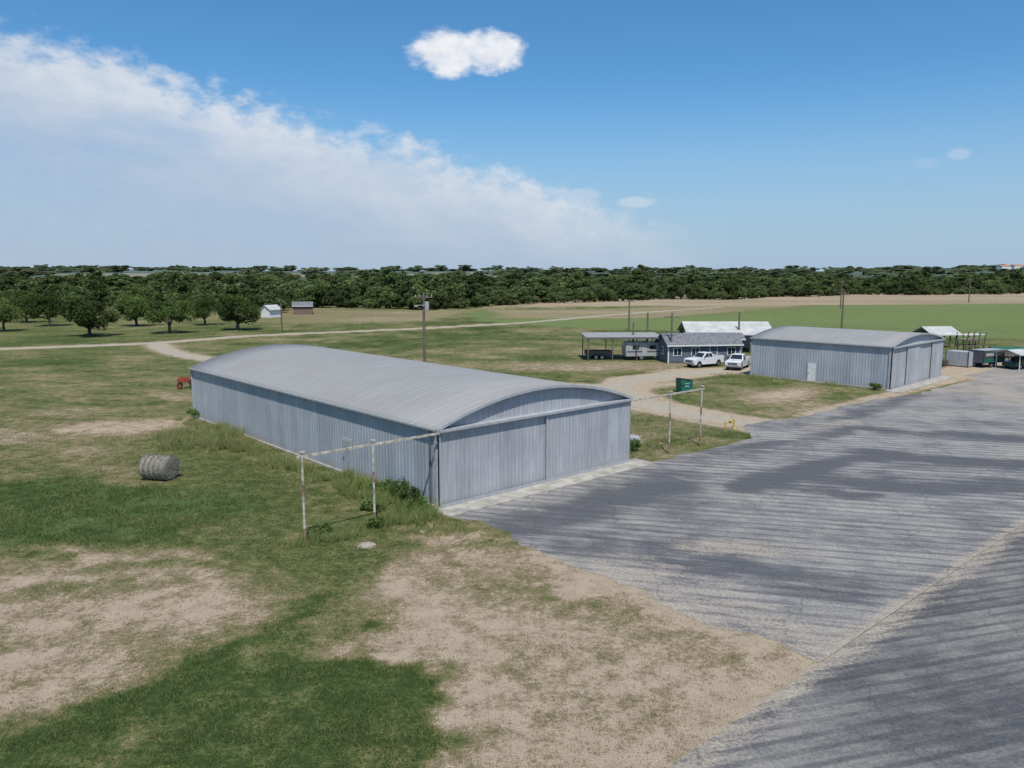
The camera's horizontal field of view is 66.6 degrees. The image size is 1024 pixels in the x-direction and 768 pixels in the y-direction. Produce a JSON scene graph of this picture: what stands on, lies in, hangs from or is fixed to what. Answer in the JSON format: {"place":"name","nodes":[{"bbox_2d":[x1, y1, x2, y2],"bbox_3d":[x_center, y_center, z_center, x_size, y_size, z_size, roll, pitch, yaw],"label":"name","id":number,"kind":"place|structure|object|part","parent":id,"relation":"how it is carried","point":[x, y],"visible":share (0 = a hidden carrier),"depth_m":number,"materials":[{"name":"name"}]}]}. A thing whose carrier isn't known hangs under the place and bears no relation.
{"place":"outdoors","nodes":[
{"label":"outdoors","id":0,"kind":"place"},
{"bbox_2d":[0,307,721,349],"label":"gravel road","id":1,"kind":"structure","parent":0,"point":[329,332],"depth_m":147.15,"materials":[{"name":"beige gravel"}]},
{"bbox_2d":[145,343,611,388],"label":"gravel road","id":2,"kind":"structure","parent":0,"point":[165,348],"depth_m":111.00,"materials":[{"name":"beige gravel"}]},
{"bbox_2d":[0,270,1023,767],"bbox_3d":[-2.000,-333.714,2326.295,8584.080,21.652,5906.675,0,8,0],"label":"ground","id":3,"kind":"structure","parent":0,"point":[110,386],"depth_m":28.69,"materials":[{"name":"green plant"}]},
{"bbox_2d":[0,297,25,330],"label":"oak tree","id":4,"kind":"object","parent":3,"relation":"on","point":[9,312],"visible":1,"depth_m":151.62,"materials":[{"name":"green plant"}]},
{"bbox_2d":[2,291,39,321],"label":"oak tree","id":5,"kind":"object","parent":3,"relation":"on","point":[21,302],"visible":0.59,"depth_m":177.34,"materials":[{"name":"green plant"}]},
{"bbox_2d":[1,289,40,315],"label":"oak tree","id":6,"kind":"object","parent":3,"relation":"on","point":[9,294],"visible":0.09,"depth_m":193.65,"materials":[{"name":"green plant"}]},
{"bbox_2d":[26,290,66,325],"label":"oak tree","id":7,"kind":"object","parent":3,"relation":"on","point":[46,303],"visible":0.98,"depth_m":165.25,"materials":[{"name":"green plant"}]},
{"bbox_2d":[57,297,121,335],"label":"oak tree","id":8,"kind":"object","parent":3,"relation":"on","point":[85,316],"visible":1,"depth_m":139.05,"materials":[{"name":"green plant"}]},
{"bbox_2d":[113,292,153,325],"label":"oak tree","id":9,"kind":"object","parent":3,"relation":"on","point":[134,307],"visible":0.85,"depth_m":164.44,"materials":[{"name":"green plant"}]},
{"bbox_2d":[127,286,158,309],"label":"oak tree","id":10,"kind":"object","parent":3,"relation":"on","point":[143,291],"visible":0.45,"depth_m":201.98,"materials":[{"name":"green plant"}]},
{"bbox_2d":[136,454,180,479],"bbox_3d":[-19.791,4.624,43.709,1.973,1.367,1.544,2,8,14],"label":"hay bale","id":11,"kind":"object","parent":3,"relation":"on","point":[158,467],"visible":1,"depth_m":43.20},
{"bbox_2d":[143,291,196,332],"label":"oak tree","id":12,"kind":"object","parent":3,"relation":"on","point":[175,309],"visible":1,"depth_m":146.64,"materials":[{"name":"green plant"}]},
{"bbox_2d":[153,287,193,318],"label":"oak tree","id":13,"kind":"object","parent":3,"relation":"on","point":[184,297],"visible":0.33,"depth_m":190.54,"materials":[{"name":"green plant"}]},
{"bbox_2d":[177,372,191,388],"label":"farm tractor","id":14,"kind":"object","parent":3,"relation":"on","point":[180,380],"visible":0.45,"depth_m":77.28,"materials":[{"name":"red paint"}]},
{"bbox_2d":[186,407,199,416],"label":"weed bush","id":15,"kind":"object","parent":3,"relation":"on","point":[191,411],"visible":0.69,"depth_m":61.33,"materials":[{"name":"green plant"}]},
{"bbox_2d":[187,294,218,324],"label":"oak tree","id":16,"kind":"object","parent":3,"relation":"on","point":[202,310],"visible":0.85,"depth_m":169.15,"materials":[{"name":"green plant"}]},
{"bbox_2d":[213,294,260,329],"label":"oak tree","id":17,"kind":"object","parent":3,"relation":"on","point":[227,311],"visible":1,"depth_m":153.43,"materials":[{"name":"green plant"}]},
{"bbox_2d":[260,305,282,317],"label":"tool shed","id":18,"kind":"structure","parent":3,"relation":"on","point":[269,311],"depth_m":199.10,"materials":[{"name":"white paint"}]},
{"bbox_2d":[280,303,282,331],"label":"utility pole","id":19,"kind":"object","parent":3,"relation":"on","point":[281,317],"visible":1,"depth_m":149.56,"materials":[{"name":"brown wood"}]},
{"bbox_2d":[292,302,313,314],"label":"wooden shed","id":20,"kind":"structure","parent":3,"relation":"on","point":[302,308],"depth_m":212.67,"materials":[{"name":"wood"}]},
{"bbox_2d":[300,453,305,528],"bbox_3d":[-8.828,4.855,32.996,0.109,4.000,0.109,-7,11,-41],"label":"post","id":21,"kind":"object","parent":3,"relation":"on","point":[303,498],"visible":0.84,"depth_m":32.94,"materials":[{"name":"white metal"}]},
{"bbox_2d":[302,485,304,496],"bbox_3d":[-8.828,4.508,32.946,0.114,0.500,0.115,-7,11,-41],"label":"rust band","id":22,"kind":"object","parent":21,"relation":"attached to","point":[303,491],"visible":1,"depth_m":32.91,"materials":[{"name":"metal"}]},
{"bbox_2d":[296,432,439,458],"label":"track beam","id":23,"kind":"structure","parent":21,"relation":"attached to","point":[363,446],"depth_m":34.72,"materials":[{"name":"grey metal"}]},
{"bbox_2d":[303,528,306,541],"bbox_3d":[-8.828,6.488,33.231,0.122,0.700,0.122,-7,11,-41],"label":"collar","id":24,"kind":"object","parent":3,"relation":"on","point":[304,533],"visible":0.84,"depth_m":33.16,"materials":[{"name":"metal"}]},
{"bbox_2d":[311,522,332,533],"bbox_3d":[-8.366,6.388,34.422,1.037,0.503,0.643,-7,11,-39],"label":"weed bush","id":25,"kind":"object","parent":3,"relation":"on","point":[317,528],"visible":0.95,"depth_m":34.33,"materials":[{"name":"green plant"}]},
{"bbox_2d":[357,542,376,548],"bbox_3d":[-6.137,6.836,32.900,0.822,0.333,0.562,-1,8,-8],"label":"stone","id":26,"kind":"object","parent":3,"relation":"on","point":[366,545],"visible":0.98,"depth_m":32.74,"materials":[{"name":"stone"}]},
{"bbox_2d":[358,497,380,510],"bbox_3d":[-6.932,5.825,38.076,1.122,0.624,1.033,0,8,0],"label":"weed bush","id":27,"kind":"object","parent":3,"relation":"on","point":[364,503],"visible":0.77,"depth_m":37.83,"materials":[{"name":"green plant"}]},
{"bbox_2d":[371,441,375,511],"bbox_3d":[-6.256,4.527,35.272,0.109,4.000,0.109,-7,11,-41],"label":"post","id":28,"kind":"object","parent":3,"relation":"on","point":[374,502],"visible":0.66,"depth_m":35.21,"materials":[{"name":"grey metal"}]},
{"bbox_2d":[372,471,374,481],"bbox_3d":[-6.256,4.181,35.222,0.115,0.500,0.115,-7,11,-41],"label":"rust band","id":29,"kind":"object","parent":28,"relation":"attached to","point":[373,476],"visible":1,"depth_m":35.18,"materials":[{"name":"metal"}]},
{"bbox_2d":[366,516,383,528],"bbox_3d":[-6.215,6.287,35.198,0.876,0.575,0.763,0,8,0],"label":"weed bush","id":30,"kind":"object","parent":3,"relation":"on","point":[377,521],"visible":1,"depth_m":35.10,"materials":[{"name":"green plant"}]},
{"bbox_2d":[388,476,410,495],"bbox_3d":[-5.719,5.354,39.760,1.246,1.069,1.700,-1,8,-8],"label":"weed bush","id":31,"kind":"object","parent":3,"relation":"on","point":[394,487],"visible":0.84,"depth_m":39.49,"materials":[{"name":"green plant"}]},
{"bbox_2d":[397,485,420,501],"bbox_3d":[-5.101,5.516,38.700,1.237,0.915,1.154,0,8,0],"label":"weed bush","id":32,"kind":"object","parent":3,"relation":"on","point":[413,491],"visible":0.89,"depth_m":38.51,"materials":[{"name":"green plant"}]},
{"bbox_2d":[404,495,429,510],"bbox_3d":[-4.585,5.823,37.662,1.302,0.779,1.172,0,8,0],"label":"weed bush","id":33,"kind":"object","parent":3,"relation":"on","point":[421,500],"visible":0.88,"depth_m":37.51,"materials":[{"name":"green plant"}]},
{"bbox_2d":[188,344,654,516],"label":"metal hangar","id":34,"kind":"structure","parent":3,"relation":"on","point":[497,431],"depth_m":44.11,"materials":[{"name":"metal"}]},
{"bbox_2d":[342,439,350,471],"bbox_3d":[-9.411,4.190,44.435,0.050,1.980,0.860,-7,11,-41],"label":"door","id":35,"kind":"structure","parent":34,"relation":"in","point":[345,444],"depth_m":44.39,"materials":[{"name":"metal"}]},
{"bbox_2d":[441,417,545,504],"bbox_3d":[-0.848,3.907,40.327,7.210,3.670,0.018,-7,11,-41],"label":"sliding door","id":36,"kind":"structure","parent":34,"relation":"in","point":[475,462],"depth_m":40.15,"materials":[{"name":"grey metal"}]},
{"bbox_2d":[547,402,630,478],"bbox_3d":[4.511,3.244,44.937,7.110,3.670,0.018,-7,11,-41],"label":"sliding door","id":37,"kind":"structure","parent":34,"relation":"in","point":[582,440],"depth_m":44.78,"materials":[{"name":"grey metal"}]},
{"bbox_2d":[414,292,432,361],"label":"utility pole","id":38,"kind":"object","parent":3,"relation":"on","point":[425,305],"visible":0.96,"depth_m":85.71,"materials":[{"name":"brown wood"}]},
{"bbox_2d":[0,264,1023,314],"bbox_3d":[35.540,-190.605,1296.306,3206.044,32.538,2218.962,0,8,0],"label":"distant treeline","id":39,"kind":"object","parent":3,"relation":"on","point":[389,286],"visible":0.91,"depth_m":371.91,"materials":[{"name":"green plant"}]},
{"bbox_2d":[146,371,883,547],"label":"tall grass","id":40,"kind":"structure","parent":3,"relation":"on","point":[400,514],"depth_m":45.44,"materials":[{"name":"green plant"}]},
{"bbox_2d":[367,476,391,490],"bbox_3d":[-6.866,5.292,40.702,1.375,0.774,1.125,-3,9,-18],"label":"weed bush","id":41,"kind":"object","parent":40,"relation":"on","point":[383,484],"visible":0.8,"depth_m":40.59,"materials":[{"name":"green plant"}]},
{"bbox_2d":[584,349,620,359],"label":"utility trailer","id":42,"kind":"object","parent":3,"relation":"on","point":[597,354],"visible":0.98,"depth_m":103.19,"materials":[{"name":"metal"}]},
{"bbox_2d":[580,332,660,360],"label":"carport","id":43,"kind":"object","parent":3,"relation":"on","point":[619,335],"visible":0.89,"depth_m":103.34,"materials":[{"name":"grey metal"}]},
{"bbox_2d":[624,299,633,329],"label":"utility pole","id":44,"kind":"object","parent":3,"relation":"on","point":[629,301],"visible":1,"depth_m":155.54,"materials":[{"name":"brown wood"}]},
{"bbox_2d":[630,434,640,441],"bbox_3d":[8.100,3.737,52.061,0.540,0.800,1.100,-7,11,-41],"label":"propane tank","id":45,"kind":"object","parent":3,"relation":"on","point":[632,436],"visible":0.38,"depth_m":51.79,"materials":[{"name":"metal"}]},
{"bbox_2d":[630,437,640,450],"bbox_3d":[7.781,3.923,50.728,1.263,0.834,1.195,0,8,0],"label":"weed bush","id":46,"kind":"object","parent":3,"relation":"on","point":[634,445],"visible":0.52,"depth_m":50.48,"materials":[{"name":"green plant"}]},
{"bbox_2d":[622,341,658,359],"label":"camper trailer","id":47,"kind":"object","parent":3,"relation":"on","point":[647,348],"visible":0.93,"depth_m":102.42,"materials":[{"name":"metal"}]},
{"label":"door","id":48,"kind":"part","parent":47,"relation":"part of","materials":[{"name":"metal"}]},
{"bbox_2d":[646,313,648,340],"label":"utility pole","id":49,"kind":"object","parent":3,"relation":"on","point":[647,324],"visible":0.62,"depth_m":106.82,"materials":[{"name":"brown wood"}]},
{"bbox_2d":[668,392,671,442],"bbox_3d":[10.070,2.450,49.721,0.109,4.000,0.109,-7,11,-41],"label":"post","id":50,"kind":"object","parent":3,"relation":"on","point":[669,421],"visible":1,"depth_m":49.67,"materials":[{"name":"grey metal"}]},
{"bbox_2d":[634,388,704,400],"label":"track beam","id":51,"kind":"structure","parent":50,"relation":"attached to","point":[668,394],"depth_m":49.19,"materials":[{"name":"grey metal"}]},
{"bbox_2d":[664,313,679,341],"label":"utility pole","id":52,"kind":"object","parent":3,"relation":"on","point":[671,316],"visible":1,"depth_m":98.89,"materials":[{"name":"brown wood"}]},
{"bbox_2d":[676,378,692,391],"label":"dumpster","id":53,"kind":"object","parent":3,"relation":"on","point":[683,384],"visible":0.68,"depth_m":74.66,"materials":[{"name":"green paint"}]},
{"bbox_2d":[657,336,739,362],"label":"house","id":54,"kind":"structure","parent":3,"relation":"on","point":[686,351],"depth_m":99.69,"materials":[{"name":"blue"}]},
{"bbox_2d":[674,348,680,354],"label":"window pane","id":55,"kind":"object","parent":54,"relation":"in","point":[675,351],"visible":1,"depth_m":99.08,"materials":[{"name":"glass"}]},
{"bbox_2d":[692,348,698,354],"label":"window pane","id":56,"kind":"object","parent":54,"relation":"in","point":[694,350],"visible":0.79,"depth_m":99.39,"materials":[{"name":"black glass"}]},
{"bbox_2d":[661,332,742,344],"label":"roof slope","id":57,"kind":"structure","parent":54,"relation":"on","point":[727,338],"depth_m":100.33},
{"bbox_2d":[667,344,743,346],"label":"fascia","id":58,"kind":"structure","parent":57,"relation":"attached to","point":[703,345],"depth_m":99.02,"materials":[{"name":"white paint"}]},
{"bbox_2d":[710,347,716,353],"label":"door","id":59,"kind":"structure","parent":54,"relation":"in","point":[713,350],"depth_m":99.72,"materials":[{"name":"white paint"}]},
{"bbox_2d":[728,348,734,353],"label":"window pane","id":60,"kind":"object","parent":54,"relation":"in","point":[729,350],"visible":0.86,"depth_m":100.07,"materials":[{"name":"glass"}]},
{"bbox_2d":[699,387,702,434],"bbox_3d":[12.604,2.128,51.964,0.109,4.000,0.109,-7,11,-41],"label":"post","id":61,"kind":"object","parent":3,"relation":"on","point":[701,406],"visible":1,"depth_m":51.91,"materials":[{"name":"grey metal"}]},
{"bbox_2d":[683,351,723,367],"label":"pickup truck","id":62,"kind":"object","parent":3,"relation":"on","point":[698,359],"visible":1,"depth_m":95.03,"materials":[{"name":"white paint"}]},
{"bbox_2d":[677,321,771,352],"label":"open barn","id":63,"kind":"structure","parent":3,"relation":"on","point":[748,329],"depth_m":113.79,"materials":[{"name":"white metal"}]},
{"bbox_2d":[724,419,734,428],"bbox_3d":[16.100,2.959,57.607,0.838,0.750,0.316,-3,9,-17],"label":"pipe valve","id":64,"kind":"object","parent":3,"relation":"on","point":[731,421],"visible":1,"depth_m":57.59,"materials":[{"name":"yellow paint"}]},
{"bbox_2d":[738,312,739,329],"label":"utility pole","id":65,"kind":"object","parent":3,"relation":"on","point":[739,322],"visible":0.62,"depth_m":112.40,"materials":[{"name":"brown wood"}]},
{"bbox_2d":[840,280,844,307],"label":"utility pole","id":66,"kind":"object","parent":3,"relation":"on","point":[841,293],"visible":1,"depth_m":248.33,"materials":[{"name":"brown wood"}]},
{"bbox_2d":[841,290,848,328],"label":"utility pole","id":67,"kind":"object","parent":3,"relation":"on","point":[842,310],"visible":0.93,"depth_m":155.35,"materials":[{"name":"brown wood"}]},
{"bbox_2d":[750,326,954,392],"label":"metal hangar","id":68,"kind":"structure","parent":3,"relation":"on","point":[856,357],"depth_m":81.34,"materials":[{"name":"metal"}]},
{"bbox_2d":[807,363,815,381],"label":"door","id":69,"kind":"structure","parent":68,"relation":"in","point":[811,366],"depth_m":81.98,"materials":[{"name":"white paint"}]},
{"bbox_2d":[891,347,906,388],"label":"sliding door","id":70,"kind":"structure","parent":68,"relation":"in","point":[899,358],"depth_m":77.53,"materials":[{"name":"grey metal"}]},
{"bbox_2d":[906,345,920,383],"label":"sliding door","id":71,"kind":"structure","parent":68,"relation":"in","point":[913,351],"depth_m":79.91,"materials":[{"name":"grey metal"}]},
{"bbox_2d":[918,343,931,380],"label":"sliding door","id":72,"kind":"structure","parent":68,"relation":"in","point":[925,350],"depth_m":82.52,"materials":[{"name":"grey metal"}]},
{"bbox_2d":[931,341,942,377],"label":"sliding door","id":73,"kind":"structure","parent":68,"relation":"in","point":[937,353],"depth_m":84.79,"materials":[{"name":"grey metal"}]},
{"bbox_2d":[869,383,881,389],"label":"weed bush","id":74,"kind":"object","parent":3,"relation":"on","point":[874,386],"visible":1,"depth_m":76.48,"materials":[{"name":"green plant"}]},
{"bbox_2d":[912,326,960,347],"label":"equipment shelter","id":75,"kind":"object","parent":3,"relation":"on","point":[943,331],"visible":0.45,"depth_m":119.88,"materials":[{"name":"white metal"}]},
{"bbox_2d":[942,359,948,366],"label":"pallet stack","id":76,"kind":"object","parent":3,"relation":"on","point":[944,363],"visible":0.47,"depth_m":95.69,"materials":[{"name":"brown wood"}]},
{"bbox_2d":[945,349,976,367],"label":"storage container","id":77,"kind":"object","parent":3,"relation":"on","point":[954,357],"visible":0.96,"depth_m":95.40,"materials":[{"name":"metal"}]},
{"bbox_2d":[954,332,986,350],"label":"timber rack","id":78,"kind":"object","parent":3,"relation":"on","point":[973,339],"visible":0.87,"depth_m":113.55,"materials":[{"name":"brown wood"}]},
{"bbox_2d":[970,348,1004,367],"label":"horse trailer","id":79,"kind":"object","parent":3,"relation":"on","point":[981,357],"visible":0.96,"depth_m":94.59,"materials":[{"name":"paint"}]},
{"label":"slot window","id":80,"kind":"part","parent":79,"relation":"part of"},
{"bbox_2d":[996,265,1010,269],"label":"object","id":81,"kind":"object","parent":3,"relation":"on","point":[999,267],"visible":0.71,"depth_m":1429.43,"materials":[{"name":"white paint"}]},
{"bbox_2d":[988,347,1023,360],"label":"carport","id":82,"kind":"object","parent":3,"relation":"on","point":[1009,355],"visible":0.32,"depth_m":100.67,"materials":[{"name":"metal"}]},
{"bbox_2d":[1010,265,1023,268],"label":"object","id":83,"kind":"object","parent":3,"relation":"on","point":[1013,267],"visible":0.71,"depth_m":1477.68,"materials":[{"name":"white paint"}]},
{"bbox_2d":[0,0,1023,271],"label":"sky","id":84,"kind":"structure","parent":0,"point":[361,134],"materials":[{"name":"blue"}]},
{"bbox_2d":[604,367,761,425],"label":"gravel driveway","id":85,"kind":"structure","parent":0,"point":[624,385],"depth_m":70.42,"materials":[{"name":"beige gravel"}]},
{"bbox_2d":[725,353,750,369],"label":"pickup truck","id":86,"kind":"object","parent":85,"relation":"on","point":[738,360],"visible":0.98,"depth_m":92.63,"materials":[{"name":"white paint"}]},
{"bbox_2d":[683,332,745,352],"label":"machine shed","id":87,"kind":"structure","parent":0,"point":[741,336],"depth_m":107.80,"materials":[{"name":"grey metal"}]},
{"bbox_2d":[452,366,1023,662],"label":"apron pavement","id":88,"kind":"structure","parent":0,"point":[819,537],"depth_m":37.30,"materials":[{"name":"grey asphalt"}]},
{"bbox_2d":[994,349,1023,369],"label":"metal canopy","id":89,"kind":"object","parent":88,"relation":"on","point":[1020,352],"visible":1,"depth_m":92.75,"materials":[{"name":"white metal"}]},
{"bbox_2d":[1002,355,1023,368],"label":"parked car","id":90,"kind":"object","parent":88,"relation":"on","point":[1013,361],"visible":0.93,"depth_m":93.26,"materials":[{"name":"green paint"}]},
{"bbox_2d":[667,524,1023,767],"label":"runway pavement","id":91,"kind":"structure","parent":0,"point":[932,676],"depth_m":21.31,"materials":[{"name":"grey asphalt"}]},
{"bbox_2d":[770,298,1010,299],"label":"field road","id":92,"kind":"structure","parent":0,"point":[845,299],"depth_m":329.14,"materials":[{"name":"beige soil"}]}
]}

